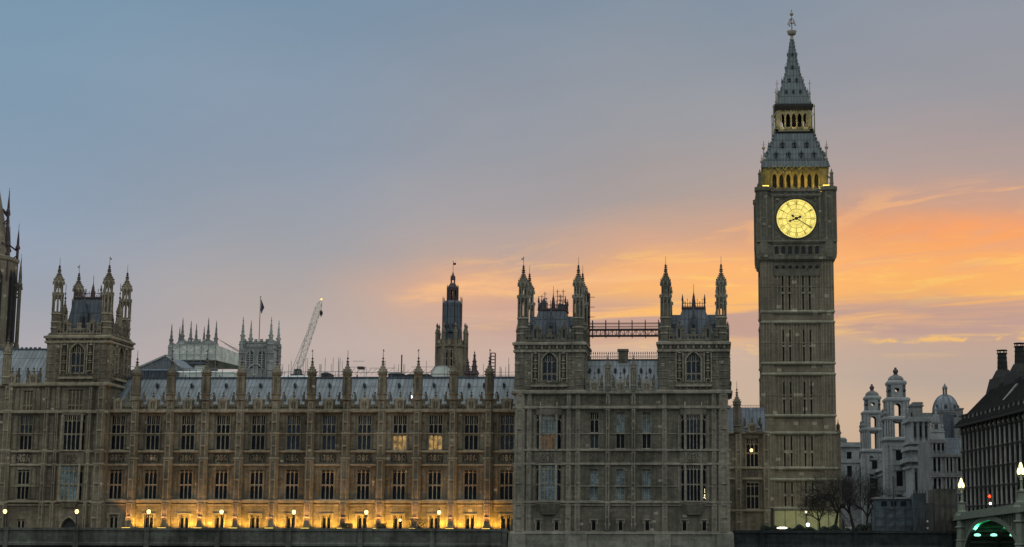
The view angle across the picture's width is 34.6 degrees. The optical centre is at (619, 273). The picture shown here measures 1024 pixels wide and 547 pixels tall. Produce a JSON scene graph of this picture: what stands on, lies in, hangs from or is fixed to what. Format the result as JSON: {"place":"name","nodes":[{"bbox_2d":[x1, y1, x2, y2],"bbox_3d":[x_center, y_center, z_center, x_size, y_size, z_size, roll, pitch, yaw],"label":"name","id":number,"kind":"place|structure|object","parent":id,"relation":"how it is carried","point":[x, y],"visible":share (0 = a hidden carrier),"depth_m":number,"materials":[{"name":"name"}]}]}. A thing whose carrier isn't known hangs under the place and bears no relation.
{"place":"outdoors","nodes":[
{"label":"outdoors","id":0,"kind":"place"},
{"bbox_2d":[409,518,426,528],"bbox_3d":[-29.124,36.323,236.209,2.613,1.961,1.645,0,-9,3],"label":"shrub","id":1,"kind":"object","parent":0,"point":[416,520],"visible":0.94,"depth_m":236.14,"materials":[{"name":"green plant"}]},
{"bbox_2d":[0,0,1023,448],"label":"sky","id":2,"kind":"structure","parent":0,"point":[224,155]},
{"bbox_2d":[728,389,770,530],"bbox_3d":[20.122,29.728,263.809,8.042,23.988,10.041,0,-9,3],"label":"gothic wing","id":3,"kind":"structure","parent":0,"point":[750,509],"depth_m":259.38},
{"bbox_2d":[746,438,758,466],"bbox_3d":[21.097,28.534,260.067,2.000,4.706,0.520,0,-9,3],"label":"window","id":4,"kind":"structure","parent":3,"relation":"in","point":[752,458],"depth_m":260.21,"materials":[{"name":"glass"}]},
{"bbox_2d":[746,483,758,508],"bbox_3d":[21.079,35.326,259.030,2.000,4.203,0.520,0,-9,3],"label":"window","id":5,"kind":"structure","parent":3,"relation":"in","point":[752,489],"depth_m":259.19,"materials":[{"name":"glass"}]},
{"bbox_2d":[842,468,900,529],"bbox_3d":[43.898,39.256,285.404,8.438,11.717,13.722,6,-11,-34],"label":"bare tree","id":6,"kind":"object","parent":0,"point":[870,493],"visible":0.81,"depth_m":285.45,"materials":[{"name":"brown plant"}]},
{"bbox_2d":[954,342,1023,511],"bbox_3d":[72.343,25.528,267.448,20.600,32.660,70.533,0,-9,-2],"label":"bronze office block","id":7,"kind":"structure","parent":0,"point":[990,424],"depth_m":279.56,"materials":[{"name":"metal"}]},
{"label":"ground","id":8,"kind":"structure","parent":0,"visible":0},
{"bbox_2d":[0,188,22,348],"bbox_3d":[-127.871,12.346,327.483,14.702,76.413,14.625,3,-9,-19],"label":"octagonal tower","id":9,"kind":"structure","parent":8,"relation":"on","point":[11,285],"depth_m":327.62,"materials":[{"name":"stone"}]},
{"bbox_2d":[0,257,135,527],"bbox_3d":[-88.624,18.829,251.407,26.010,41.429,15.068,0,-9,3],"label":"gothic block","id":10,"kind":"structure","parent":8,"relation":"on","point":[59,393],"depth_m":244.28,"materials":[{"name":"stone"}]},
{"bbox_2d":[15,470,29,499],"bbox_3d":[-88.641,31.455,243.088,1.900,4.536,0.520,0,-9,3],"label":"window","id":11,"kind":"structure","parent":10,"relation":"in","point":[22,475],"depth_m":243.19,"materials":[{"name":"glass"}]},
{"bbox_2d":[18,415,32,449],"bbox_3d":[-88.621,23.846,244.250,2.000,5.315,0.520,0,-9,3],"label":"window","id":12,"kind":"structure","parent":10,"relation":"in","point":[26,421],"depth_m":244.38,"materials":[{"name":"glass"}]},
{"bbox_2d":[22,391,32,409],"bbox_3d":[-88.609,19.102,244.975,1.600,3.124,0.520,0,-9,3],"label":"window","id":13,"kind":"structure","parent":10,"relation":"in","point":[27,403],"depth_m":245.10,"materials":[{"name":"stone"}]},
{"bbox_2d":[58,465,78,501],"bbox_3d":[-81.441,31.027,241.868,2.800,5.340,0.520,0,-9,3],"label":"window","id":14,"kind":"structure","parent":10,"relation":"in","point":[69,483],"depth_m":242.01,"materials":[{"name":"glass"}]},
{"bbox_2d":[62,519,74,527],"bbox_3d":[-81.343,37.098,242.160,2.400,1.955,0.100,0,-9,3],"label":"door","id":15,"kind":"structure","parent":10,"relation":"in","point":[69,523],"depth_m":242.13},
{"bbox_2d":[61,415,80,450],"bbox_3d":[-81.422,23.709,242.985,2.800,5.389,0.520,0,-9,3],"label":"window","id":16,"kind":"structure","parent":10,"relation":"in","point":[72,426],"depth_m":243.13,"materials":[{"name":"glass"}]},
{"bbox_2d":[67,390,82,409],"bbox_3d":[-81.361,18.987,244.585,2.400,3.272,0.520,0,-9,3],"label":"window","id":17,"kind":"structure","parent":10,"relation":"in","point":[75,397],"depth_m":244.74,"materials":[{"name":"stone"}]},
{"bbox_2d":[70,345,83,373],"bbox_3d":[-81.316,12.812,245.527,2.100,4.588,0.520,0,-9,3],"label":"window","id":18,"kind":"structure","parent":10,"relation":"in","point":[77,354],"depth_m":245.64,"materials":[{"name":"glass"}]},
{"bbox_2d":[76,466,83,501],"bbox_3d":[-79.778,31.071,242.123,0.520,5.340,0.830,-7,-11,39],"label":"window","id":19,"kind":"structure","parent":10,"relation":"in","point":[81,471],"depth_m":242.30,"materials":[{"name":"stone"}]},
{"bbox_2d":[79,415,86,450],"bbox_3d":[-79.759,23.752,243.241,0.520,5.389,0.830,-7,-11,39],"label":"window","id":20,"kind":"structure","parent":10,"relation":"in","point":[84,416],"depth_m":243.43,"materials":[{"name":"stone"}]},
{"bbox_2d":[118,352,121,375],"bbox_3d":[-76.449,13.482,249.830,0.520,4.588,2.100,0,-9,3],"label":"window","id":21,"kind":"structure","parent":10,"relation":"in","point":[120,354],"depth_m":250.55,"materials":[{"name":"stone"}]},
{"bbox_2d":[139,354,195,370],"bbox_3d":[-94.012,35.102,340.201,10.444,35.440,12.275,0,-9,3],"label":"hall roof","id":22,"kind":"structure","parent":8,"relation":"on","point":[165,360],"depth_m":336.81,"materials":[{"name":"metal"}]},
{"bbox_2d":[168,324,204,356],"bbox_3d":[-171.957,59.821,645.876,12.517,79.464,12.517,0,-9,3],"label":"church tower","id":23,"kind":"structure","parent":8,"relation":"on","point":[171,340],"depth_m":645.83,"materials":[{"name":"stone"}]},
{"bbox_2d":[179,318,218,370],"bbox_3d":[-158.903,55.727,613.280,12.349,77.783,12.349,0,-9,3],"label":"church tower","id":24,"kind":"structure","parent":8,"relation":"on","point":[206,341],"depth_m":612.97,"materials":[{"name":"stone"}]},
{"bbox_2d":[171,338,238,370],"bbox_3d":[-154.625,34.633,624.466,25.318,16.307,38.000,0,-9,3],"label":"scaffold wrap","id":25,"kind":"object","parent":24,"relation":"on","point":[225,357],"visible":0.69,"depth_m":608.46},
{"bbox_2d":[238,317,281,376],"bbox_3d":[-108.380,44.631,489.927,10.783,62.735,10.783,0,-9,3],"label":"church tower","id":26,"kind":"structure","parent":8,"relation":"on","point":[259,358],"depth_m":488.51,"materials":[{"name":"stone"}]},
{"bbox_2d":[259,296,263,340],"bbox_3d":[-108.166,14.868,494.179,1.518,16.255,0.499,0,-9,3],"label":"flagpole","id":27,"kind":"object","parent":26,"relation":"on","point":[261,306],"visible":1,"depth_m":494.77,"materials":[{"name":"metal"}]},
{"bbox_2d":[290,298,322,375],"bbox_3d":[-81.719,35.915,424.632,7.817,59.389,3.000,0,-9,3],"label":"crane","id":28,"kind":"object","parent":8,"relation":"on","point":[319,312],"visible":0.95,"depth_m":427.33,"materials":[{"name":"paint"}]},
{"bbox_2d":[105,349,514,531],"bbox_3d":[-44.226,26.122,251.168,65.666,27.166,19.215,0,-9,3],"label":"gothic range","id":29,"kind":"structure","parent":8,"relation":"on","point":[241,450],"depth_m":242.53,"materials":[{"name":"stone"}]},
{"bbox_2d":[109,515,117,527],"bbox_3d":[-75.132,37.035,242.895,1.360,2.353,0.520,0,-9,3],"label":"window","id":30,"kind":"structure","parent":29,"relation":"in","point":[113,519],"depth_m":243.07,"materials":[{"name":"glass"}]},
{"bbox_2d":[108,470,121,498],"bbox_3d":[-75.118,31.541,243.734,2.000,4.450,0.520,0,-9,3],"label":"window","id":31,"kind":"structure","parent":29,"relation":"in","point":[115,476],"depth_m":243.88,"materials":[{"name":"glass"}]},
{"bbox_2d":[110,416,124,449],"bbox_3d":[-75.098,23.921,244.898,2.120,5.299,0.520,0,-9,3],"label":"window","id":32,"kind":"structure","parent":29,"relation":"in","point":[118,422],"depth_m":245.04,"materials":[{"name":"glass"}]},
{"bbox_2d":[144,515,152,527],"bbox_3d":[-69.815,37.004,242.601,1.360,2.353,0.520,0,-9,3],"label":"window","id":33,"kind":"structure","parent":29,"relation":"in","point":[146,517],"depth_m":242.78,"materials":[{"name":"glass"}]},
{"bbox_2d":[143,470,156,498],"bbox_3d":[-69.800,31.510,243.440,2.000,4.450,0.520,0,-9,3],"label":"window","id":34,"kind":"structure","parent":29,"relation":"in","point":[150,476],"depth_m":243.61,"materials":[{"name":"glass"}]},
{"bbox_2d":[145,416,159,449],"bbox_3d":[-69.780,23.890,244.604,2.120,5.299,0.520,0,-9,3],"label":"window","id":35,"kind":"structure","parent":29,"relation":"in","point":[152,422],"depth_m":244.74,"materials":[{"name":"glass"}]},
{"bbox_2d":[131,364,178,376],"bbox_3d":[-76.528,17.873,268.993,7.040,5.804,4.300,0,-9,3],"label":"roof plant","id":36,"kind":"object","parent":29,"relation":"on","point":[156,372],"visible":0.32,"depth_m":267.25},
{"bbox_2d":[179,515,188,527],"bbox_3d":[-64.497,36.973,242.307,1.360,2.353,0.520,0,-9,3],"label":"window","id":37,"kind":"structure","parent":29,"relation":"in","point":[183,518],"depth_m":242.48,"materials":[{"name":"stone"}]},
{"bbox_2d":[179,470,192,498],"bbox_3d":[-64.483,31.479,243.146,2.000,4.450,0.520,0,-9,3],"label":"window","id":38,"kind":"structure","parent":29,"relation":"in","point":[185,477],"depth_m":243.31,"materials":[{"name":"glass"}]},
{"bbox_2d":[180,415,194,449],"bbox_3d":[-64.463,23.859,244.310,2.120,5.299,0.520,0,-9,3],"label":"window","id":39,"kind":"structure","parent":29,"relation":"in","point":[187,422],"depth_m":244.44,"materials":[{"name":"glass"}]},
{"bbox_2d":[174,367,237,376],"bbox_3d":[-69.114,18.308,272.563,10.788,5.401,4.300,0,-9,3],"label":"roof plant","id":40,"kind":"object","parent":29,"relation":"on","point":[196,373],"visible":0.27,"depth_m":270.85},
{"bbox_2d":[215,515,223,527],"bbox_3d":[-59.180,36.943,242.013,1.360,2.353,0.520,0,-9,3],"label":"window","id":41,"kind":"structure","parent":29,"relation":"in","point":[217,517],"depth_m":242.19,"materials":[{"name":"stone"}]},
{"bbox_2d":[214,470,227,498],"bbox_3d":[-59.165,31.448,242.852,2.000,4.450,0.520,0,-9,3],"label":"window","id":42,"kind":"structure","parent":29,"relation":"in","point":[221,476],"depth_m":243.02,"materials":[{"name":"glass"}]},
{"bbox_2d":[215,415,229,449],"bbox_3d":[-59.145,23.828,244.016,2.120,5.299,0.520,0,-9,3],"label":"window","id":43,"kind":"structure","parent":29,"relation":"in","point":[223,421],"depth_m":244.15,"materials":[{"name":"glass"}]},
{"bbox_2d":[250,515,258,527],"bbox_3d":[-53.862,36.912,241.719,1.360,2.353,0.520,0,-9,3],"label":"window","id":44,"kind":"structure","parent":29,"relation":"in","point":[254,523],"depth_m":241.89,"materials":[{"name":"stone"}]},
{"bbox_2d":[249,470,262,498],"bbox_3d":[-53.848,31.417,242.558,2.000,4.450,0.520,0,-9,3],"label":"window","id":45,"kind":"structure","parent":29,"relation":"in","point":[256,476],"depth_m":242.72,"materials":[{"name":"glass"}]},
{"bbox_2d":[251,415,265,449],"bbox_3d":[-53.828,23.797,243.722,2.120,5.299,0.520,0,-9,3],"label":"window","id":46,"kind":"structure","parent":29,"relation":"in","point":[258,421],"depth_m":243.88,"materials":[{"name":"glass"}]},
{"bbox_2d":[286,515,294,527],"bbox_3d":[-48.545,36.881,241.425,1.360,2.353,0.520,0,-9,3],"label":"window","id":47,"kind":"structure","parent":29,"relation":"in","point":[289,518],"depth_m":241.60,"materials":[{"name":"stone"}]},
{"bbox_2d":[285,470,298,498],"bbox_3d":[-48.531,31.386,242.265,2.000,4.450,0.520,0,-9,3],"label":"window","id":48,"kind":"structure","parent":29,"relation":"in","point":[292,476],"depth_m":242.42,"materials":[{"name":"glass"}]},
{"bbox_2d":[286,415,300,449],"bbox_3d":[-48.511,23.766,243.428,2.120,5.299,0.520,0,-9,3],"label":"window","id":49,"kind":"structure","parent":29,"relation":"in","point":[293,421],"depth_m":243.61,"materials":[{"name":"glass"}]},
{"bbox_2d":[322,515,330,527],"bbox_3d":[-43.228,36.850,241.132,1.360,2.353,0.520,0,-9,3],"label":"window","id":50,"kind":"structure","parent":29,"relation":"in","point":[326,519],"depth_m":241.30,"materials":[{"name":"stone"}]},
{"bbox_2d":[320,470,333,498],"bbox_3d":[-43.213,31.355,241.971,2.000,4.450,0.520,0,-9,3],"label":"window","id":51,"kind":"structure","parent":29,"relation":"in","point":[327,476],"depth_m":242.13,"materials":[{"name":"glass"}]},
{"bbox_2d":[321,415,335,449],"bbox_3d":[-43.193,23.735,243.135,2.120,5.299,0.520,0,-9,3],"label":"window","id":52,"kind":"structure","parent":29,"relation":"in","point":[328,421],"depth_m":243.31,"materials":[{"name":"glass"}]},
{"bbox_2d":[357,515,365,527],"bbox_3d":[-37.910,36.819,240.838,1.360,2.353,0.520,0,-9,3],"label":"window","id":53,"kind":"structure","parent":29,"relation":"in","point":[361,518],"depth_m":241.01,"materials":[{"name":"stone"}]},
{"bbox_2d":[356,470,369,498],"bbox_3d":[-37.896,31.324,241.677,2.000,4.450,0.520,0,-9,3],"label":"window","id":54,"kind":"structure","parent":29,"relation":"in","point":[363,476],"depth_m":241.83,"materials":[{"name":"glass"}]},
{"bbox_2d":[357,415,371,449],"bbox_3d":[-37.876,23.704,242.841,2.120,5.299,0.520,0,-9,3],"label":"window","id":55,"kind":"structure","parent":29,"relation":"in","point":[364,421],"depth_m":243.02,"materials":[{"name":"glass"}]},
{"bbox_2d":[282,355,508,376],"bbox_3d":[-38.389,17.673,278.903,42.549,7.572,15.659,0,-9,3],"label":"roof scaffold","id":56,"kind":"object","parent":29,"relation":"on","point":[338,371],"visible":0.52,"depth_m":277.42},
{"bbox_2d":[430,365,450,376],"bbox_3d":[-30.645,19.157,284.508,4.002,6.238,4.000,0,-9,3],"label":"roof tent","id":57,"kind":"object","parent":56,"relation":"on","point":[438,371],"visible":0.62,"depth_m":282.94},
{"bbox_2d":[388,373,405,376],"bbox_3d":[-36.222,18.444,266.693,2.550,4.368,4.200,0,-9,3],"label":"roof plant","id":58,"kind":"object","parent":29,"relation":"on","point":[397,374],"visible":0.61,"depth_m":265.00,"materials":[{"name":"metal"}]},
{"bbox_2d":[393,516,401,528],"bbox_3d":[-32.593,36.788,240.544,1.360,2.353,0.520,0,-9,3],"label":"window","id":59,"kind":"structure","parent":29,"relation":"in","point":[397,524],"depth_m":240.71,"materials":[{"name":"stone"}]},
{"bbox_2d":[391,470,405,499],"bbox_3d":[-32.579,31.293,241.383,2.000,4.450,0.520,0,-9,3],"label":"window","id":60,"kind":"structure","parent":29,"relation":"in","point":[398,476],"depth_m":241.54,"materials":[{"name":"glass"}]},
{"bbox_2d":[392,415,406,449],"bbox_3d":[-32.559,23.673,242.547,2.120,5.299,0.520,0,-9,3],"label":"window","id":61,"kind":"structure","parent":29,"relation":"in","point":[399,421],"depth_m":242.72,"materials":[{"name":"glass"}]},
{"bbox_2d":[429,516,437,528],"bbox_3d":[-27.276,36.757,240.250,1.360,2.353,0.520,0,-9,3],"label":"window","id":62,"kind":"structure","parent":29,"relation":"in","point":[433,520],"depth_m":240.42,"materials":[{"name":"stone"}]},
{"bbox_2d":[427,470,440,499],"bbox_3d":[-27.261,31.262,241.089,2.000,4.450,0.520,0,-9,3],"label":"window","id":63,"kind":"structure","parent":29,"relation":"in","point":[434,476],"depth_m":241.24,"materials":[{"name":"glass"}]},
{"bbox_2d":[428,415,442,450],"bbox_3d":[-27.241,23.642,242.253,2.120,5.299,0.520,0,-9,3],"label":"window","id":64,"kind":"structure","parent":29,"relation":"in","point":[435,421],"depth_m":242.36,"materials":[{"name":"glass"}]},
{"bbox_2d":[465,516,473,528],"bbox_3d":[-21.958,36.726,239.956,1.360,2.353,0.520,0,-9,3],"label":"window","id":65,"kind":"structure","parent":29,"relation":"in","point":[469,520],"depth_m":240.13,"materials":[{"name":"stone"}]},
{"bbox_2d":[463,470,476,499],"bbox_3d":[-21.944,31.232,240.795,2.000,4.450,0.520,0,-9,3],"label":"window","id":66,"kind":"structure","parent":29,"relation":"in","point":[470,476],"depth_m":240.95,"materials":[{"name":"glass"}]},
{"bbox_2d":[464,415,478,450],"bbox_3d":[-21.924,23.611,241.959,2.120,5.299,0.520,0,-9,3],"label":"window","id":67,"kind":"structure","parent":29,"relation":"in","point":[470,421],"depth_m":242.13,"materials":[{"name":"glass"}]},
{"bbox_2d":[499,470,512,499],"bbox_3d":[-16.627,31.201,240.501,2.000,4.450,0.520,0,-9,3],"label":"window","id":68,"kind":"structure","parent":29,"relation":"in","point":[506,477],"depth_m":240.65,"materials":[{"name":"glass"}]},
{"bbox_2d":[501,516,510,531],"bbox_3d":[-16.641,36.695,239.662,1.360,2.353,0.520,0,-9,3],"label":"window","id":69,"kind":"structure","parent":29,"relation":"in","point":[505,520],"depth_m":239.83,"materials":[{"name":"glass"}]},
{"bbox_2d":[500,415,513,450],"bbox_3d":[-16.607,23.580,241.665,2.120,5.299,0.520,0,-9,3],"label":"window","id":70,"kind":"structure","parent":29,"relation":"in","point":[506,421],"depth_m":241.83,"materials":[{"name":"glass"}]},
{"bbox_2d":[435,261,468,375],"bbox_3d":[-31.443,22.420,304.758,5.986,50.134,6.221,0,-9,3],"label":"ventilation tower","id":71,"kind":"structure","parent":8,"relation":"on","point":[448,340],"depth_m":304.88,"materials":[{"name":"stone"}]},
{"bbox_2d":[469,350,478,375],"bbox_3d":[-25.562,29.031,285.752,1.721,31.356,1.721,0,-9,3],"label":"spirelet","id":72,"kind":"object","parent":8,"relation":"on","point":[474,371],"visible":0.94,"depth_m":287.30,"materials":[{"name":"stone"}]},
{"bbox_2d":[508,256,733,546],"bbox_3d":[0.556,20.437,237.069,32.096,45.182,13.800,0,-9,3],"label":"gothic pavilion","id":73,"kind":"structure","parent":8,"relation":"on","point":[622,450],"depth_m":231.39,"materials":[{"name":"stone"}]},
{"bbox_2d":[534,465,541,501],"bbox_3d":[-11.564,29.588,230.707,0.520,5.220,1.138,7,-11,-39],"label":"window","id":74,"kind":"structure","parent":73,"relation":"in","point":[536,466],"depth_m":231.04,"materials":[{"name":"glass"}]},
{"bbox_2d":[535,415,541,450],"bbox_3d":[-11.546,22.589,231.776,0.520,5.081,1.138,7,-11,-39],"label":"window","id":75,"kind":"structure","parent":73,"relation":"in","point":[537,416],"depth_m":232.06,"materials":[{"name":"glass"}]},
{"bbox_2d":[540,465,554,501],"bbox_3d":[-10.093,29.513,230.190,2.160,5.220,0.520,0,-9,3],"label":"window","id":76,"kind":"structure","parent":73,"relation":"in","point":[547,484],"depth_m":230.36,"materials":[{"name":"glass"}]},
{"bbox_2d":[540,415,555,450],"bbox_3d":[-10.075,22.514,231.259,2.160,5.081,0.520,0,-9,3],"label":"window","id":77,"kind":"structure","parent":73,"relation":"in","point":[548,422],"depth_m":231.38,"materials":[{"name":"glass"}]},
{"bbox_2d":[542,354,556,381],"bbox_3d":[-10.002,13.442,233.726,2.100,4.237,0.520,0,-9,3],"label":"window","id":78,"kind":"structure","parent":73,"relation":"in","point":[549,362],"depth_m":233.88,"materials":[{"name":"glass"}]},
{"bbox_2d":[540,289,564,308],"bbox_3d":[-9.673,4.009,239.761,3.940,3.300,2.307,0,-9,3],"label":"rooftop aerials","id":79,"kind":"object","parent":73,"relation":"on","point":[543,300],"visible":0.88,"depth_m":238.81,"materials":[{"name":"metal"}]},
{"bbox_2d":[554,465,562,501],"bbox_3d":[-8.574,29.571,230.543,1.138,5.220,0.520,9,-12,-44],"label":"window","id":80,"kind":"structure","parent":73,"relation":"in","point":[559,467],"depth_m":230.76,"materials":[{"name":"glass"}]},
{"bbox_2d":[557,415,561,450],"bbox_3d":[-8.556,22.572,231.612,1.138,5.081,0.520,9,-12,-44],"label":"window","id":81,"kind":"structure","parent":73,"relation":"in","point":[559,441],"depth_m":231.89,"materials":[{"name":"glass"}]},
{"bbox_2d":[585,293,590,346],"bbox_3d":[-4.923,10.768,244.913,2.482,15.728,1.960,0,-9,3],"label":"flue tower","id":82,"kind":"structure","parent":73,"relation":"attached to","point":[588,299],"depth_m":244.90,"materials":[{"name":"stone"}]},
{"bbox_2d":[589,469,598,500],"bbox_3d":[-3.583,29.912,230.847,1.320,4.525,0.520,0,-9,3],"label":"window","id":83,"kind":"structure","parent":73,"relation":"in","point":[594,473],"depth_m":230.98,"materials":[{"name":"glass"}]},
{"bbox_2d":[590,412,598,448],"bbox_3d":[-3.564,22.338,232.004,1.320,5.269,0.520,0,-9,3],"label":"window","id":84,"kind":"structure","parent":73,"relation":"in","point":[594,416],"depth_m":232.14,"materials":[{"name":"glass"}]},
{"bbox_2d":[615,469,624,500],"bbox_3d":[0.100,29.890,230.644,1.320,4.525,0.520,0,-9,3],"label":"window","id":85,"kind":"structure","parent":73,"relation":"in","point":[620,473],"depth_m":230.81,"materials":[{"name":"glass"}]},
{"bbox_2d":[616,412,624,448],"bbox_3d":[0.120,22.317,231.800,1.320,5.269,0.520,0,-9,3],"label":"window","id":86,"kind":"structure","parent":73,"relation":"in","point":[620,416],"depth_m":231.94,"materials":[{"name":"glass"}]},
{"bbox_2d":[588,320,658,337],"bbox_3d":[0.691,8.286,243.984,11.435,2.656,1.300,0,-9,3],"label":"gangway","id":87,"kind":"object","parent":73,"relation":"attached to","point":[645,329],"visible":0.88,"depth_m":243.58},
{"bbox_2d":[642,412,650,448],"bbox_3d":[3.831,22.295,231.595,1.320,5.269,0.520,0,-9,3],"label":"window","id":88,"kind":"structure","parent":73,"relation":"in","point":[646,416],"depth_m":231.77,"materials":[{"name":"glass"}]},
{"bbox_2d":[642,469,650,500],"bbox_3d":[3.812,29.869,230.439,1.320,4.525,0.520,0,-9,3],"label":"window","id":89,"kind":"structure","parent":73,"relation":"in","point":[646,473],"depth_m":230.59,"materials":[{"name":"glass"}]},
{"bbox_2d":[680,465,686,501],"bbox_3d":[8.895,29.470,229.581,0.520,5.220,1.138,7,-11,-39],"label":"window","id":90,"kind":"structure","parent":73,"relation":"in","point":[681,466],"depth_m":229.86,"materials":[{"name":"glass"}]},
{"bbox_2d":[680,415,686,450],"bbox_3d":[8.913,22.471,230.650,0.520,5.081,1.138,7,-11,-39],"label":"window","id":91,"kind":"structure","parent":73,"relation":"in","point":[681,416],"depth_m":230.87,"materials":[{"name":"glass"}]},
{"bbox_2d":[686,465,700,501],"bbox_3d":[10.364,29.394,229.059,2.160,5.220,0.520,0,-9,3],"label":"window","id":92,"kind":"structure","parent":73,"relation":"in","point":[693,484],"depth_m":229.19,"materials":[{"name":"glass"}]},
{"bbox_2d":[686,415,700,450],"bbox_3d":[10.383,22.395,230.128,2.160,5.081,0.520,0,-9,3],"label":"window","id":93,"kind":"structure","parent":73,"relation":"in","point":[693,433],"depth_m":230.25,"materials":[{"name":"glass"}]},
{"bbox_2d":[686,353,700,381],"bbox_3d":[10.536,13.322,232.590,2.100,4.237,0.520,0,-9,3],"label":"window","id":94,"kind":"structure","parent":73,"relation":"in","point":[693,362],"depth_m":232.74,"materials":[{"name":"glass"}]},
{"bbox_2d":[700,465,706,501],"bbox_3d":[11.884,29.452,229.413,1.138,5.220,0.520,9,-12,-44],"label":"window","id":95,"kind":"structure","parent":73,"relation":"in","point":[704,469],"depth_m":229.63,"materials":[{"name":"glass"}]},
{"bbox_2d":[703,415,706,450],"bbox_3d":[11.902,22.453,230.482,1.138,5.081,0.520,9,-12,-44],"label":"window","id":96,"kind":"structure","parent":73,"relation":"in","point":[704,416],"depth_m":230.76,"materials":[{"name":"glass"}]},
{"bbox_2d":[753,10,837,524],"bbox_3d":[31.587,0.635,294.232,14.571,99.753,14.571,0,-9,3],"label":"clock tower","id":97,"kind":"structure","parent":8,"relation":"on","point":[795,226],"depth_m":287.60,"materials":[{"name":"stone"}]},
{"bbox_2d":[774,509,839,529],"bbox_3d":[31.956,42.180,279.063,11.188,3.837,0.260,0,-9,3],"label":"screen wall","id":98,"kind":"structure","parent":8,"relation":"on","point":[786,518],"depth_m":279.08,"materials":[{"name":"stone"}]},
{"bbox_2d":[760,522,871,530],"bbox_3d":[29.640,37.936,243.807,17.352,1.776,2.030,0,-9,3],"label":"hedge","id":99,"kind":"object","parent":8,"relation":"on","point":[861,527],"visible":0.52,"depth_m":243.21,"materials":[{"name":"green plant"}]},
{"bbox_2d":[797,492,840,528],"bbox_3d":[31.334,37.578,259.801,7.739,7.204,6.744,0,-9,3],"label":"bare tree","id":100,"kind":"object","parent":8,"relation":"on","point":[811,514],"visible":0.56,"depth_m":259.49,"materials":[{"name":"brown plant"}]},
{"bbox_2d":[794,467,868,527],"bbox_3d":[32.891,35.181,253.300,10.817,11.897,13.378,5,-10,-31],"label":"bare tree","id":101,"kind":"object","parent":8,"relation":"on","point":[829,496],"visible":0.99,"depth_m":253.10,"materials":[{"name":"brown plant"}]},
{"bbox_2d":[836,421,841,528],"bbox_3d":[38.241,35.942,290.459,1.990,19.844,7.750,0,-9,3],"label":"tower annexe","id":102,"kind":"structure","parent":8,"relation":"on","point":[838,430],"depth_m":287.25,"materials":[{"name":"stone"}]},
{"bbox_2d":[841,437,861,526],"bbox_3d":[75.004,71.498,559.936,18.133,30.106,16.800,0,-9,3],"label":"stone office","id":103,"kind":"structure","parent":8,"relation":"on","point":[850,455],"depth_m":553.06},
{"bbox_2d":[841,459,870,528],"bbox_3d":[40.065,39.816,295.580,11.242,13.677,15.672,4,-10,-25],"label":"bare tree","id":104,"kind":"object","parent":8,"relation":"on","point":[846,481],"visible":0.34,"depth_m":295.10,"materials":[{"name":"brown plant"}]},
{"bbox_2d":[871,505,912,530],"bbox_3d":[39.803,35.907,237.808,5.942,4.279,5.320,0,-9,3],"label":"netted scaffold","id":105,"kind":"object","parent":8,"relation":"on","point":[892,520],"visible":0.77,"depth_m":235.51,"materials":[{"name":"fabric"}]},
{"bbox_2d":[871,497,910,508],"bbox_3d":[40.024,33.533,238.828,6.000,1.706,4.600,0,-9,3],"label":"site cabin","id":106,"kind":"object","parent":105,"relation":"on","point":[887,502],"visible":0.73,"depth_m":236.82,"materials":[{"name":"metal"}]},
{"bbox_2d":[858,367,932,525],"bbox_3d":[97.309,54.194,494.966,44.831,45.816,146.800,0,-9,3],"label":"government building","id":107,"kind":"structure","parent":8,"relation":"on","point":[891,454],"depth_m":450.02,"materials":[{"name":"stone"}]},
{"bbox_2d":[911,490,926,530],"bbox_3d":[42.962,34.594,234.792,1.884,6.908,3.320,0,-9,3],"label":"netted scaffold","id":108,"kind":"object","parent":8,"relation":"on","point":[918,505],"visible":0.76,"depth_m":233.52,"materials":[{"name":"fabric"}]},
{"bbox_2d":[924,503,933,530],"bbox_3d":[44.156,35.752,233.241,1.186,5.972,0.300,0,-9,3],"label":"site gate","id":109,"kind":"structure","parent":8,"relation":"on","point":[929,510],"depth_m":233.35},
{"bbox_2d":[918,384,963,511],"bbox_3d":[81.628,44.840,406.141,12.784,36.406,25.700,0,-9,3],"label":"domed corner building","id":110,"kind":"structure","parent":8,"relation":"on","point":[939,458],"depth_m":395.81,"materials":[{"name":"stone"}]},
{"bbox_2d":[928,486,956,530],"bbox_3d":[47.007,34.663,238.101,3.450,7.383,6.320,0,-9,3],"label":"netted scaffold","id":111,"kind":"object","parent":8,"relation":"on","point":[944,501],"visible":0.73,"depth_m":235.37,"materials":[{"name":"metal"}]},
{"label":"river","id":112,"kind":"structure","parent":0,"visible":0},
{"bbox_2d":[0,527,507,546],"bbox_3d":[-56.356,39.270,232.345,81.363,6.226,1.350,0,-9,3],"label":"river wall","id":113,"kind":"structure","parent":112,"relation":"in","point":[190,537],"depth_m":232.19,"materials":[{"name":"stone"}]},
{"bbox_2d":[733,530,956,546],"bbox_3d":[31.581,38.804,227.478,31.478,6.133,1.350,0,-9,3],"label":"river wall","id":114,"kind":"structure","parent":112,"relation":"in","point":[802,538],"depth_m":227.62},
{"bbox_2d":[952,490,1023,546],"bbox_3d":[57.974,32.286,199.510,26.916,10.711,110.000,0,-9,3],"label":"road bridge","id":115,"kind":"structure","parent":112,"relation":"in","point":[1004,522],"depth_m":214.04,"materials":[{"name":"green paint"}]},
{"bbox_2d":[958,477,963,501],"bbox_3d":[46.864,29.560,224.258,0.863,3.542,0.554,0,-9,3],"label":"bridge lamp","id":116,"kind":"object","parent":115,"relation":"on","point":[961,485],"visible":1,"depth_m":224.19,"materials":[{"name":"green paint"}]},
{"bbox_2d":[1017,460,1023,489],"bbox_3d":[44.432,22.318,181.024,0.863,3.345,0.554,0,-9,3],"label":"bridge lamp","id":117,"kind":"object","parent":115,"relation":"on","point":[1020,472],"visible":1,"depth_m":180.97,"materials":[{"name":"glass"}]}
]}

